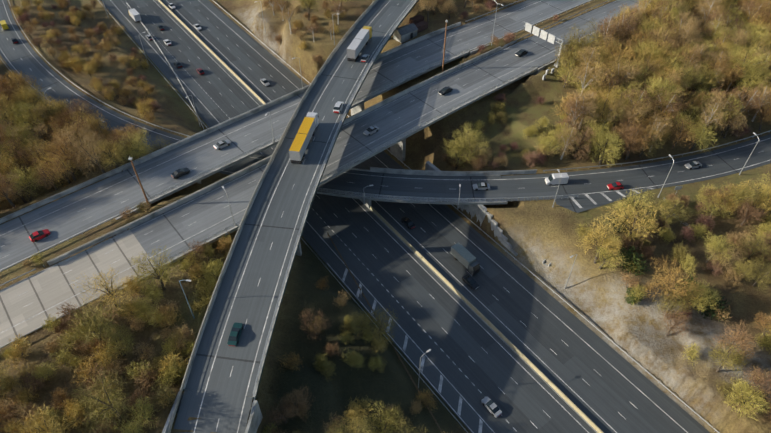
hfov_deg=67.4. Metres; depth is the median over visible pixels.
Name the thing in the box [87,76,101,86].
scrub tree
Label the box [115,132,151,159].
tree wood
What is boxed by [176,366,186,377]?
scrub tree
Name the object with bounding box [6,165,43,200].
tree wood
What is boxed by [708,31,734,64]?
tree wood
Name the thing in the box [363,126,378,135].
sedan
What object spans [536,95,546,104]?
clear tree
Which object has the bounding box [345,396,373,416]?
wood tree
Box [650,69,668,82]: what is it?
tree wood
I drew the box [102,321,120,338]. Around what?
scrub tree
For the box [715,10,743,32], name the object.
tree wood
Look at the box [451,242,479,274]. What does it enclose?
box truck
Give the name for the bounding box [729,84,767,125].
tree wood
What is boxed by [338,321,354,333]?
wood tree
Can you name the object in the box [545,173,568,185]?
van
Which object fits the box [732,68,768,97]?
tree wood
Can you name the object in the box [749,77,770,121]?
tree wood
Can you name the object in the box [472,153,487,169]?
tree wood
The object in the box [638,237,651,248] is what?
tree branch wood
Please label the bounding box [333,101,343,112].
suv
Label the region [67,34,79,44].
scrub tree
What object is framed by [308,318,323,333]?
wood tree
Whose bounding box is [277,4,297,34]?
scrub tree
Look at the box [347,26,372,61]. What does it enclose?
articulated vehicle
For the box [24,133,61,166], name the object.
tree wood
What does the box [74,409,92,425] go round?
scrub tree
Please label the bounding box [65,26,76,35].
scrub tree
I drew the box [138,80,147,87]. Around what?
scrub tree
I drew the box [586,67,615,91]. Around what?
tree wood
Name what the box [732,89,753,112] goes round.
tree wood
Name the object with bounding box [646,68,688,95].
tree wood
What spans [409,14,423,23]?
container
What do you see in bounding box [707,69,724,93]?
tree wood
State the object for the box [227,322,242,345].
sedan
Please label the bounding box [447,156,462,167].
tree wood
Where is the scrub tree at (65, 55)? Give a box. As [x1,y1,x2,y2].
[59,50,70,61]
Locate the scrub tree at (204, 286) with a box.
[193,276,215,298]
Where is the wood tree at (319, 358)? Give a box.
[314,353,327,369]
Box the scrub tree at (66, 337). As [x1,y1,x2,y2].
[55,328,84,352]
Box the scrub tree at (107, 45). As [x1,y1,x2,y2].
[102,40,112,51]
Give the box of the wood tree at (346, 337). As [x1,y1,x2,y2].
[339,330,354,343]
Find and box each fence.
[121,260,218,378]
[125,0,203,128]
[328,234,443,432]
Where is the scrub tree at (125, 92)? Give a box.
[117,87,136,98]
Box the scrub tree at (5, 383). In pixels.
[0,372,16,398]
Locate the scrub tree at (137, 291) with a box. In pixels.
[126,275,144,298]
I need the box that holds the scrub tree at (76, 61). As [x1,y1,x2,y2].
[70,54,82,66]
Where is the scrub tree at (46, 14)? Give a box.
[39,10,49,19]
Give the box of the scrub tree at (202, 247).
[198,241,210,256]
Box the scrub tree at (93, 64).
[88,58,99,71]
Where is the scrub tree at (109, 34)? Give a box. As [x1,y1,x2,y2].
[106,31,114,41]
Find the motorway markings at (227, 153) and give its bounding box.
[0,0,589,269]
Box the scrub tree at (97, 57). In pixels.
[93,52,103,64]
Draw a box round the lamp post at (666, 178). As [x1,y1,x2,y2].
[658,154,673,197]
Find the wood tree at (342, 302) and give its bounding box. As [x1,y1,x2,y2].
[332,290,351,308]
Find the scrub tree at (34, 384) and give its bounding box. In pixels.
[22,367,53,395]
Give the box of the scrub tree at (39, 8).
[36,4,44,11]
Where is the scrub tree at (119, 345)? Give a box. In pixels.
[101,323,135,357]
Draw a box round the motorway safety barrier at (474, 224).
[98,0,719,432]
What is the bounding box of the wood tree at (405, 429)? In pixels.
[385,416,430,432]
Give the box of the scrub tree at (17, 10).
[12,6,22,17]
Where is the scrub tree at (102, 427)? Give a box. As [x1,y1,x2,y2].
[92,420,116,432]
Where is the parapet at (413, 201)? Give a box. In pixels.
[317,168,506,204]
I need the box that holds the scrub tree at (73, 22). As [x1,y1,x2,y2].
[70,15,79,26]
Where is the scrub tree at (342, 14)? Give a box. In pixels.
[335,9,346,18]
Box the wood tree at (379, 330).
[360,305,397,344]
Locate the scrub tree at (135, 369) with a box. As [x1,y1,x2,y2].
[122,360,154,384]
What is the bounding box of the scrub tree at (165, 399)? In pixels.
[154,389,176,408]
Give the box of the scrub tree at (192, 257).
[180,251,201,267]
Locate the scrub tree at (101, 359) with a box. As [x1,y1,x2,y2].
[91,337,120,372]
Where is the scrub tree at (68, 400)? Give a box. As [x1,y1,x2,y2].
[62,398,80,416]
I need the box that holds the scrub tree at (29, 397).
[9,381,39,405]
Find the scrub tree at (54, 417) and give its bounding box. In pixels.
[42,411,67,431]
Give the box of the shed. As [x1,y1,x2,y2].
[393,23,417,42]
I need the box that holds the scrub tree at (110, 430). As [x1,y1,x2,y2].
[97,420,119,432]
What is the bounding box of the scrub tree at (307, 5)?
[297,0,318,20]
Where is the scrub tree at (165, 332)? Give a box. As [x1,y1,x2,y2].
[159,327,174,342]
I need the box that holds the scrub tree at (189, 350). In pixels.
[180,339,194,357]
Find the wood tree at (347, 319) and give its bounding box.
[342,314,353,327]
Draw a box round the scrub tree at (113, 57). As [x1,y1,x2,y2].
[107,54,118,64]
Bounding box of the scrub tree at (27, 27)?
[22,24,34,34]
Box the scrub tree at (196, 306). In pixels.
[188,298,204,315]
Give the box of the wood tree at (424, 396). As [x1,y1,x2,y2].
[415,389,437,410]
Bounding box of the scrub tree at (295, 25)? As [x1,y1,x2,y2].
[293,18,302,29]
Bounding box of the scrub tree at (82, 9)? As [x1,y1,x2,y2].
[80,4,90,11]
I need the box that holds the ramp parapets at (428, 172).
[0,0,770,201]
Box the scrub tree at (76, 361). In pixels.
[65,354,85,369]
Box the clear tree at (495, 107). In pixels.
[490,103,499,113]
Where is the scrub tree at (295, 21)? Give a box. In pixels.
[294,18,304,28]
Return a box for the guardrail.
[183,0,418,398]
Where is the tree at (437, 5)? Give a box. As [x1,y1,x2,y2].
[423,0,444,14]
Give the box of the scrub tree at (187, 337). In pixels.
[168,326,196,352]
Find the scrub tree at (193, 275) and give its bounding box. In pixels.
[187,265,203,281]
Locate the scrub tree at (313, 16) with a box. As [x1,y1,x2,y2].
[309,14,319,24]
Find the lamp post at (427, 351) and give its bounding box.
[418,349,430,388]
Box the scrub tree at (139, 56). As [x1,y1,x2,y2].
[135,53,144,61]
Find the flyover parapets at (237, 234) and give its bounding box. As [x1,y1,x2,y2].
[167,0,415,432]
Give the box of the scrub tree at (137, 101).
[131,96,141,104]
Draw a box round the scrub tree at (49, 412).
[36,407,62,421]
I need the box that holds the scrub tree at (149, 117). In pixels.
[144,111,154,121]
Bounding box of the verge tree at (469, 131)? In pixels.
[451,121,484,146]
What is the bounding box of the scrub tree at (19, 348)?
[3,333,31,371]
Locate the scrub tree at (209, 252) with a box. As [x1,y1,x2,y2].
[199,242,216,259]
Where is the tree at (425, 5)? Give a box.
[416,0,441,22]
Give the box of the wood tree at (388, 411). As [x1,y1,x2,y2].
[374,402,405,432]
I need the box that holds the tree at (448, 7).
[438,0,457,18]
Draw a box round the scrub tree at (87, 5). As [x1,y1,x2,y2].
[83,1,94,11]
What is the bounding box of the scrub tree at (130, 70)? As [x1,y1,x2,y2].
[126,67,133,76]
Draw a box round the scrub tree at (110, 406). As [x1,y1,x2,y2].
[69,364,133,432]
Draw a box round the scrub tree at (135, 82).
[122,76,139,86]
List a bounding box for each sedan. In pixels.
[157,24,163,29]
[163,39,171,45]
[171,168,189,178]
[174,61,181,67]
[194,24,201,29]
[214,140,230,149]
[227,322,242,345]
[260,78,269,85]
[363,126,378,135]
[401,217,414,228]
[439,86,452,94]
[462,274,478,289]
[473,183,489,190]
[481,397,501,417]
[515,49,527,56]
[685,161,701,169]
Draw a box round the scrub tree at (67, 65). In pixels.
[62,59,71,68]
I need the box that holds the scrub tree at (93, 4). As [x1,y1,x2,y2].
[89,0,97,8]
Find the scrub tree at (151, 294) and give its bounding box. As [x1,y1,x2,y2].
[141,282,166,304]
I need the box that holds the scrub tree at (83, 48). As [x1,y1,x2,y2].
[75,43,89,53]
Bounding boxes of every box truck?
[128,8,140,21]
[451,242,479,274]
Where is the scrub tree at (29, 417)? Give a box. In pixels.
[19,409,43,432]
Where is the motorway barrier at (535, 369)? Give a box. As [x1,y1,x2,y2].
[157,0,603,432]
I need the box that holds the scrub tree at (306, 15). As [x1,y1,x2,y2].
[303,11,310,18]
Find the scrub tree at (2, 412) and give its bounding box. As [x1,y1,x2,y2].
[0,399,13,431]
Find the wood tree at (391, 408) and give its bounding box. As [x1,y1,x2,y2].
[384,403,397,414]
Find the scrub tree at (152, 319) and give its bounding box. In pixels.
[142,304,165,327]
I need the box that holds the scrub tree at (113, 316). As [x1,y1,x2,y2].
[99,307,121,326]
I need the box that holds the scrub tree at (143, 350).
[131,340,156,364]
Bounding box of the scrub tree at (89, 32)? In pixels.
[84,26,95,38]
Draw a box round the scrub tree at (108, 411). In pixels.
[93,392,126,421]
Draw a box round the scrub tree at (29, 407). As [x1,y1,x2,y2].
[21,401,42,415]
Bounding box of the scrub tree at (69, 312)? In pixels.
[56,302,84,323]
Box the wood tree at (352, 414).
[342,403,371,432]
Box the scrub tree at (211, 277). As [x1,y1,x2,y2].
[204,267,219,288]
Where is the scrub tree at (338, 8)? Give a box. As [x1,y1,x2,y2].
[328,0,347,24]
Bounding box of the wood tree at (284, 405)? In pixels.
[260,394,297,429]
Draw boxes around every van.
[0,20,8,29]
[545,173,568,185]
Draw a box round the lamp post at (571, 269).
[564,254,576,288]
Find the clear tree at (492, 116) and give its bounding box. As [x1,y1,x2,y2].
[487,112,496,123]
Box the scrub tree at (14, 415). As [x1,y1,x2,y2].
[0,399,27,426]
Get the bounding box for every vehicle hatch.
[11,37,17,43]
[29,229,49,241]
[196,68,204,74]
[361,54,369,61]
[607,182,623,190]
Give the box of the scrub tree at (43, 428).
[17,405,69,432]
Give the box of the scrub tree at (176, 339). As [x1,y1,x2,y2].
[162,327,187,351]
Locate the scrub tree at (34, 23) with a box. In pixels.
[26,18,39,30]
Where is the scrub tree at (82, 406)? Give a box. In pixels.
[70,396,100,416]
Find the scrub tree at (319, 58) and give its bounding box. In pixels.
[312,54,323,64]
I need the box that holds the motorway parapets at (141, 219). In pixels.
[0,0,609,350]
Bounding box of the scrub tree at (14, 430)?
[1,418,25,432]
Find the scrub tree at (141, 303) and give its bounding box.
[126,296,154,313]
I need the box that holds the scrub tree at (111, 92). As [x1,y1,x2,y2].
[102,85,117,99]
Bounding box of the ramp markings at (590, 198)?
[0,0,769,207]
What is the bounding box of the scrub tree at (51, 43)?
[46,36,57,45]
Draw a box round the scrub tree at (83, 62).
[74,57,84,68]
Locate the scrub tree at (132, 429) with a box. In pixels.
[111,415,145,432]
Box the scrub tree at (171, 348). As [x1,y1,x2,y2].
[160,334,181,360]
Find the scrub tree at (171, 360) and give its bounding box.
[158,352,188,374]
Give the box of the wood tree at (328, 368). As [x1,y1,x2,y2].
[321,361,335,381]
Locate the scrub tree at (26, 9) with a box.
[15,6,29,16]
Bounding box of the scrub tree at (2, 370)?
[0,360,10,399]
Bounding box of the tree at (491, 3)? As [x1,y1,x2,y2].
[485,0,497,10]
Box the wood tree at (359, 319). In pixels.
[347,309,372,337]
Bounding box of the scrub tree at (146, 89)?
[141,83,151,94]
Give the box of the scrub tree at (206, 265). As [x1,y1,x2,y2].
[195,257,222,276]
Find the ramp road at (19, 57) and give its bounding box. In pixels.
[0,0,770,200]
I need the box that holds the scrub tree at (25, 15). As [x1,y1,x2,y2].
[21,11,32,21]
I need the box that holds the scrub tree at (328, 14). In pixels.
[322,7,331,18]
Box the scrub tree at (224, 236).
[217,234,231,251]
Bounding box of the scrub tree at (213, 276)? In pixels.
[200,259,223,293]
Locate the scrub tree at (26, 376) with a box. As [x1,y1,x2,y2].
[20,365,39,383]
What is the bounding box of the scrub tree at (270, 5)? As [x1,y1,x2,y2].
[259,0,277,15]
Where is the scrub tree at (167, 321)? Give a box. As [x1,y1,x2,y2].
[155,308,185,329]
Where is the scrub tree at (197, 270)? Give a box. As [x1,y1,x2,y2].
[190,263,206,279]
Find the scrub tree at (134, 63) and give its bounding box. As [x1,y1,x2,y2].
[126,56,139,68]
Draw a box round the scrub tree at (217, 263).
[207,258,222,278]
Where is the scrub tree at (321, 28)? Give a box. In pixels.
[317,24,324,33]
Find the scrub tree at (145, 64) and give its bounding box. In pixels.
[139,59,149,67]
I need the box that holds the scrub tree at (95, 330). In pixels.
[65,298,123,345]
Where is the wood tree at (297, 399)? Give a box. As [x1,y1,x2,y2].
[280,386,314,416]
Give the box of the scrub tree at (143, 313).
[129,301,155,321]
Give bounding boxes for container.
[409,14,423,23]
[415,21,427,32]
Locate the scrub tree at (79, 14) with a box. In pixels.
[75,10,83,19]
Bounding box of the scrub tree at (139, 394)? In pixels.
[125,386,153,413]
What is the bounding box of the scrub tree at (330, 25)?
[323,21,334,39]
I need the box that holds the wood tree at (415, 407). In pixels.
[409,399,422,414]
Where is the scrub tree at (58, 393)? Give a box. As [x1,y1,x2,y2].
[50,387,68,409]
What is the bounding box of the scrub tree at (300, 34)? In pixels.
[295,31,306,39]
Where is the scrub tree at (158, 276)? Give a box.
[128,245,182,293]
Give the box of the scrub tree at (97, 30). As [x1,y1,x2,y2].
[92,25,103,34]
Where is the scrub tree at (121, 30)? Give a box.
[112,25,126,34]
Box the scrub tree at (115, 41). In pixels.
[111,37,119,46]
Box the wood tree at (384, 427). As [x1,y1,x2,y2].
[364,401,402,432]
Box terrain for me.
[0,0,770,432]
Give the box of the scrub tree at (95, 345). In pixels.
[83,336,110,358]
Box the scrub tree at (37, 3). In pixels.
[31,0,43,5]
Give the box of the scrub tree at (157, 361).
[152,355,165,372]
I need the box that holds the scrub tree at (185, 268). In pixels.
[177,259,191,275]
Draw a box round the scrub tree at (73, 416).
[60,400,87,432]
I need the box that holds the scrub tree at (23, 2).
[20,0,28,7]
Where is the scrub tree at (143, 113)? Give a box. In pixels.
[136,106,150,118]
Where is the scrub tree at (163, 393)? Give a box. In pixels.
[148,383,175,408]
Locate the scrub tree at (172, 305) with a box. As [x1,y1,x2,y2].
[159,299,181,315]
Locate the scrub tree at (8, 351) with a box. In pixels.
[0,347,18,359]
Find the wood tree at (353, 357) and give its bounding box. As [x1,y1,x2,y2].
[342,347,364,367]
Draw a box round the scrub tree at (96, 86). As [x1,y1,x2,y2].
[90,79,104,92]
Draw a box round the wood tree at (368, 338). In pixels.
[361,329,373,342]
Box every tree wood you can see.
[0,69,41,96]
[0,75,23,97]
[0,83,16,95]
[0,89,17,115]
[0,91,30,119]
[0,92,19,112]
[0,94,17,120]
[0,104,21,134]
[0,114,19,142]
[0,121,13,149]
[0,138,23,171]
[0,138,38,170]
[0,139,18,159]
[0,154,24,180]
[0,157,16,193]
[0,170,34,202]
[0,171,21,207]
[0,175,18,206]
[1,70,27,89]
[1,133,34,167]
[3,121,37,142]
[6,98,34,131]
[6,126,41,142]
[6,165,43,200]
[8,107,35,130]
[8,126,42,156]
[10,80,44,109]
[10,83,49,114]
[11,93,32,110]
[12,102,47,129]
[13,147,46,171]
[15,134,42,154]
[16,151,47,171]
[17,142,52,168]
[22,108,49,135]
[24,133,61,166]
[27,150,60,185]
[29,163,49,187]
[32,94,63,126]
[32,104,52,132]
[32,132,90,177]
[33,122,51,142]
[33,161,64,189]
[35,102,62,127]
[35,151,80,186]
[37,156,72,184]
[40,126,74,157]
[44,98,71,124]
[45,109,77,132]
[46,121,91,143]
[47,116,68,138]
[49,99,68,112]
[49,150,82,180]
[50,125,97,170]
[51,107,91,126]
[57,125,104,171]
[61,95,101,126]
[62,95,100,129]
[64,116,94,138]
[65,103,101,131]
[69,133,112,177]
[75,116,101,135]
[77,127,105,156]
[79,111,117,139]
[82,126,109,156]
[82,127,112,156]
[91,135,116,159]
[91,139,126,169]
[102,133,133,161]
[106,126,132,157]
[107,122,143,156]
[113,145,137,161]
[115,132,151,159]
[118,128,153,161]
[122,125,147,150]
[141,136,171,152]
[442,134,475,169]
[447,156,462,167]
[450,132,489,166]
[461,147,478,162]
[469,153,481,168]
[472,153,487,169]
[476,148,491,164]
[478,153,490,168]
[488,160,500,170]
[491,155,507,167]
[493,151,507,161]
[521,149,540,167]
[533,143,556,156]
[534,151,547,164]
[536,129,564,157]
[544,122,576,150]
[548,92,594,125]
[552,120,580,159]
[553,36,580,70]
[555,51,583,79]
[555,61,580,86]
[560,113,580,131]
[560,128,580,151]
[561,24,590,49]
[561,71,576,85]
[562,41,587,68]
[562,91,594,124]
[563,51,585,69]
[563,91,597,124]
[565,126,598,160]
[566,55,606,95]
[566,58,595,83]
[570,89,598,129]
[572,33,603,63]
[575,41,599,81]
[575,46,600,71]
[576,73,599,92]
[578,120,611,152]
[579,61,625,92]
[579,86,599,104]
[580,33,610,65]
[582,17,618,41]
[584,45,619,73]
[584,82,606,104]
[585,104,625,130]
[586,40,606,68]
[586,63,609,94]
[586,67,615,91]
[586,128,624,166]
[587,95,605,120]
[587,125,610,148]
[588,85,621,124]
[589,29,620,50]
[589,103,619,124]
[589,128,622,159]
[596,9,624,45]
[597,85,626,104]
[598,40,638,65]
[599,23,631,41]
[600,53,631,71]
[601,33,625,54]
[601,64,623,100]
[601,84,645,110]
[604,15,629,39]
[606,4,642,39]
[606,56,637,98]
[607,55,644,86]
[608,25,629,47]
[610,96,636,128]
[610,112,641,149]
[611,6,635,28]
[611,81,657,111]
[613,119,663,158]
[614,63,648,99]
[616,48,641,64]
[616,107,647,130]
[617,4,646,21]
[617,68,642,93]
[617,89,655,125]
[618,59,644,83]
[618,125,644,159]
[619,29,666,52]
[619,39,637,53]
[620,83,654,115]
[621,11,646,37]
[622,96,657,125]
[624,39,664,65]
[625,59,652,92]
[626,21,654,46]
[626,88,648,119]
[627,38,661,66]
[628,47,669,72]
[629,70,652,99]
[630,60,661,77]
[633,28,663,44]
[633,88,665,114]
[634,0,656,12]
[636,16,675,39]
[636,59,659,85]
[636,112,665,134]
[636,128,664,158]
[638,1,666,19]
[638,40,667,65]
[638,116,674,141]
[639,0,665,11]
[639,39,672,63]
[640,78,680,105]
[642,74,685,111]
[643,65,687,91]
[643,116,673,151]
[644,92,681,124]
[646,0,673,11]
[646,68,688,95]
[646,101,678,128]
[647,0,674,25]
[647,2,684,26]
[647,13,685,38]
[647,86,687,119]
[648,11,680,39]
[648,23,678,55]
[648,38,672,61]
[648,57,687,77]
[648,82,675,112]
[650,8,681,27]
[650,47,677,63]
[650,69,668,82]
[651,0,687,15]
[651,48,689,71]
[652,59,683,79]
[653,124,673,142]
[655,1,682,16]
[655,28,680,50]
[663,48,684,66]
[663,53,699,95]
[665,110,701,147]
[667,87,707,120]
[668,42,707,72]
[669,104,706,134]
[670,11,700,52]
[670,45,702,62]
[671,62,701,91]
[672,10,704,48]
[673,19,702,44]
[674,22,705,48]
[674,45,704,70]
[675,0,694,23]
[679,66,700,97]
[680,59,702,92]
[682,0,704,13]
[686,88,711,113]
[686,102,710,126]
[686,120,718,150]
[688,23,715,41]
[688,51,713,65]
[689,0,719,19]
[689,42,712,59]
[691,39,712,60]
[691,61,720,91]
[691,63,712,92]
[691,91,717,112]
[691,94,729,139]
[693,101,725,132]
[694,0,722,24]
[694,2,732,26]
[695,0,721,24]
[695,86,721,107]
[697,13,729,44]
[699,19,738,47]
[699,36,734,55]
[699,51,728,87]
[700,39,724,55]
[700,70,723,92]
[701,8,730,34]
[701,38,724,67]
[703,89,729,115]
[704,91,744,130]
[707,54,735,87]
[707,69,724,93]
[707,109,745,135]
[708,8,731,24]
[708,14,739,33]
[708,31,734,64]
[709,26,740,48]
[710,47,733,71]
[710,89,742,127]
[711,61,747,89]
[712,92,747,119]
[712,102,747,138]
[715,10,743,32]
[716,0,743,22]
[719,29,747,50]
[721,25,753,57]
[723,45,770,88]
[724,0,740,7]
[724,41,747,64]
[725,65,746,90]
[728,8,746,26]
[728,125,753,137]
[729,48,761,62]
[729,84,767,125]
[730,2,748,22]
[730,61,758,89]
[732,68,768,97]
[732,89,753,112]
[734,44,770,69]
[735,47,766,83]
[736,1,750,20]
[737,0,770,13]
[737,6,764,22]
[737,21,759,32]
[737,26,770,51]
[737,33,770,57]
[738,0,770,30]
[738,24,751,41]
[741,64,770,95]
[742,54,766,87]
[742,82,770,105]
[743,39,770,62]
[744,1,770,25]
[744,22,770,33]
[745,17,770,46]
[747,11,770,27]
[748,90,770,120]
[749,37,770,52]
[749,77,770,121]
[751,98,770,131]
[752,32,770,47]
[752,48,770,71]
[754,96,769,122]
[755,0,770,15]
[756,65,770,84]
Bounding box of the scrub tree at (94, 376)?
[82,363,114,390]
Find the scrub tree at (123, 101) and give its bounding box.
[116,96,129,105]
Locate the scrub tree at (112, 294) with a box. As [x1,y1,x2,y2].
[71,267,131,315]
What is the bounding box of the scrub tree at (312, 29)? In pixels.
[305,22,318,41]
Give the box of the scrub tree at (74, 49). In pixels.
[69,45,81,53]
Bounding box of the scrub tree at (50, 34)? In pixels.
[40,29,54,44]
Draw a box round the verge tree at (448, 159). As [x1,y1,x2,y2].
[438,153,455,165]
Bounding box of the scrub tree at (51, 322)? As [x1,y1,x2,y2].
[42,314,60,331]
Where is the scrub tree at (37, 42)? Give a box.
[29,36,44,46]
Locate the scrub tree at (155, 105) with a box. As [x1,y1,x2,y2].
[149,101,161,110]
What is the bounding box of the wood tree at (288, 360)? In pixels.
[277,352,303,369]
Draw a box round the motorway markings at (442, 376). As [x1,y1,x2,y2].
[110,0,687,432]
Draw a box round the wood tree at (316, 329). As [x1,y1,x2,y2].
[298,307,332,338]
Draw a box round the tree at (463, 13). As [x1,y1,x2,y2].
[459,10,468,17]
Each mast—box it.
[128,156,150,207]
[442,20,447,71]
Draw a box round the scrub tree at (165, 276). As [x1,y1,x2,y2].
[156,269,170,281]
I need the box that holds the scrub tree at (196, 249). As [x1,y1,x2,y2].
[183,239,207,263]
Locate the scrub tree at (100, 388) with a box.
[85,380,118,401]
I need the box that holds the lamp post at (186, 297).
[179,279,194,317]
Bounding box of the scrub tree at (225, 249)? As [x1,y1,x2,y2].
[216,236,233,256]
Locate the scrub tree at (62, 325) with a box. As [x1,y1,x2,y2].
[52,316,70,337]
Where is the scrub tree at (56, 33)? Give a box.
[51,28,62,38]
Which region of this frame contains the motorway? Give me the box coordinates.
[0,0,588,270]
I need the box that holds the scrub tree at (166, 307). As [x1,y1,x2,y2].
[144,305,171,323]
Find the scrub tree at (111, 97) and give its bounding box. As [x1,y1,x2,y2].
[102,88,115,99]
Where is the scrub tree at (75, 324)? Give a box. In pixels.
[67,317,86,333]
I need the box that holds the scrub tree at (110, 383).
[98,375,120,396]
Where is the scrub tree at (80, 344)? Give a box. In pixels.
[69,333,93,359]
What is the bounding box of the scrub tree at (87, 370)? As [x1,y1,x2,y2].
[71,354,106,386]
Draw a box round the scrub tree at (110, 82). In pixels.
[106,77,117,88]
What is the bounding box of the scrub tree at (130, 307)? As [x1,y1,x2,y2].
[120,298,141,323]
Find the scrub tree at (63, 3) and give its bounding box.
[58,0,67,8]
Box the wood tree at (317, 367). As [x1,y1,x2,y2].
[312,355,325,371]
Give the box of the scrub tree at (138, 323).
[129,317,145,331]
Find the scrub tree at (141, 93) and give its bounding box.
[137,87,147,97]
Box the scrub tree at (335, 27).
[332,25,339,35]
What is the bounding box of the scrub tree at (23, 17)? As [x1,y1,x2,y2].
[16,14,28,22]
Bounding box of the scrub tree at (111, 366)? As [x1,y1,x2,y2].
[102,360,127,378]
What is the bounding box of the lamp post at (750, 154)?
[739,133,758,174]
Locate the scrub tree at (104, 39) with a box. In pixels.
[102,35,111,43]
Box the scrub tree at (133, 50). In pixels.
[130,47,139,52]
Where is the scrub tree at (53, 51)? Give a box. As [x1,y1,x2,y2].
[46,46,57,58]
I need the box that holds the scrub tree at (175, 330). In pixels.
[172,322,191,338]
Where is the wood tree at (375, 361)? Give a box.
[368,354,386,372]
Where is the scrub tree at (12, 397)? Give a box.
[5,384,27,400]
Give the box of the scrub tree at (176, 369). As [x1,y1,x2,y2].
[165,354,185,384]
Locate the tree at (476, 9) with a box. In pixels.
[471,5,480,11]
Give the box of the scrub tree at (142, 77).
[138,74,146,80]
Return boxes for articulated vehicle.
[289,112,318,163]
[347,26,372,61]
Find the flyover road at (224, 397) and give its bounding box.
[174,0,414,432]
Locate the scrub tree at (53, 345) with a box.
[39,336,61,353]
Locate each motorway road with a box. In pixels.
[0,0,663,346]
[100,0,709,432]
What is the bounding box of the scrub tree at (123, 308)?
[114,300,131,317]
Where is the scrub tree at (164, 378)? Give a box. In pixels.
[154,365,178,388]
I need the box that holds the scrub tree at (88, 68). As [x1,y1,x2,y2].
[80,61,97,76]
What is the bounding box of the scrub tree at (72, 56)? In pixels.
[68,52,79,60]
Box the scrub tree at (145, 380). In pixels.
[131,362,160,390]
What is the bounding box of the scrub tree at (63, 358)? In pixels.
[50,349,72,368]
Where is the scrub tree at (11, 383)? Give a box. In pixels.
[0,373,22,396]
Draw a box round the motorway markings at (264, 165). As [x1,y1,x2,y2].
[0,0,618,332]
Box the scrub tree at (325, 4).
[319,0,329,11]
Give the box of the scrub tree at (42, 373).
[28,361,57,383]
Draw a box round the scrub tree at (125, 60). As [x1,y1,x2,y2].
[117,55,129,64]
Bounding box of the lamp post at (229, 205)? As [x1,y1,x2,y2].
[222,186,234,225]
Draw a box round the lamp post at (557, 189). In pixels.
[552,169,560,206]
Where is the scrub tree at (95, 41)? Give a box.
[91,36,98,44]
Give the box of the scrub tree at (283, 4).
[273,0,291,20]
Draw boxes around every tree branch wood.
[574,222,593,243]
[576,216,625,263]
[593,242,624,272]
[600,233,622,247]
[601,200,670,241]
[611,200,638,222]
[611,217,632,232]
[617,197,637,212]
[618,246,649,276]
[619,233,642,251]
[620,271,640,289]
[623,259,644,274]
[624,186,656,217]
[624,230,642,242]
[624,287,642,304]
[626,282,646,305]
[636,213,653,233]
[638,230,651,240]
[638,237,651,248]
[641,245,655,259]
[641,280,653,292]
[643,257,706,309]
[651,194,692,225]
[655,217,669,229]
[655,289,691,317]
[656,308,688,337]
[659,227,672,239]
[660,199,672,210]
[660,212,670,228]
[660,231,676,244]
[666,192,678,204]
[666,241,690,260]
[673,273,699,303]
[678,304,692,318]
[679,195,689,208]
[679,225,694,242]
[679,253,698,275]
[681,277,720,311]
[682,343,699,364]
[687,223,709,240]
[693,185,713,204]
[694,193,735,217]
[694,201,712,214]
[695,213,715,231]
[695,282,722,309]
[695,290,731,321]
[696,185,717,206]
[699,185,731,212]
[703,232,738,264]
[703,258,722,276]
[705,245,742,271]
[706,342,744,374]
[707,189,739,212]
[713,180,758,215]
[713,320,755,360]
[714,303,730,325]
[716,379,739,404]
[722,376,770,419]
[723,267,744,285]
[724,179,757,208]
[725,232,739,246]
[726,232,751,251]
[726,348,753,370]
[728,393,763,414]
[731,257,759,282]
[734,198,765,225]
[736,381,755,398]
[737,231,753,246]
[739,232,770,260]
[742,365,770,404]
[745,244,763,258]
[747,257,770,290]
[748,366,767,385]
[749,173,770,208]
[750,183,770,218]
[750,220,770,235]
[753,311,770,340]
[754,232,770,248]
[755,230,770,260]
[755,329,770,353]
[756,333,770,354]
[762,213,770,226]
[762,399,770,421]
[763,249,770,263]
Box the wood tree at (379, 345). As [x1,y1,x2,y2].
[370,327,388,354]
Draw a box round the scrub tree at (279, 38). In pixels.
[274,35,281,45]
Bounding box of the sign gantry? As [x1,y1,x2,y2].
[524,22,563,67]
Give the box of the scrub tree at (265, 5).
[262,0,268,9]
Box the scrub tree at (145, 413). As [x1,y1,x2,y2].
[128,396,160,427]
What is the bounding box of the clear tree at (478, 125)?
[474,120,483,132]
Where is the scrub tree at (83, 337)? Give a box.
[72,324,97,352]
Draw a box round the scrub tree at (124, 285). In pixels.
[122,277,140,295]
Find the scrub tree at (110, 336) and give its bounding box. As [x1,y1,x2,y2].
[102,327,120,344]
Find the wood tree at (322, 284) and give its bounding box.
[316,276,328,290]
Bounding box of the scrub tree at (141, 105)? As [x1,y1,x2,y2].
[135,100,151,110]
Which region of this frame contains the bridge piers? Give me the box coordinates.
[109,31,554,432]
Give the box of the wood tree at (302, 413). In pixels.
[294,400,310,420]
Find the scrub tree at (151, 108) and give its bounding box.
[146,102,153,111]
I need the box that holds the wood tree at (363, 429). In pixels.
[325,415,378,432]
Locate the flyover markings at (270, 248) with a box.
[193,0,412,432]
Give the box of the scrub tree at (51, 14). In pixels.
[47,10,55,18]
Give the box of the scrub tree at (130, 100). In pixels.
[126,96,136,104]
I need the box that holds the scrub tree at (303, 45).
[298,40,307,49]
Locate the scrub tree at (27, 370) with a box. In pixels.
[17,363,40,380]
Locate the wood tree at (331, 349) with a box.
[323,341,340,357]
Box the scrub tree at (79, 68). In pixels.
[72,64,81,73]
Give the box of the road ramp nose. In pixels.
[555,188,658,212]
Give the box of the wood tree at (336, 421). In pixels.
[322,412,346,432]
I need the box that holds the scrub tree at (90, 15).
[85,10,94,18]
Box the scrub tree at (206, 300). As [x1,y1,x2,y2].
[199,295,211,306]

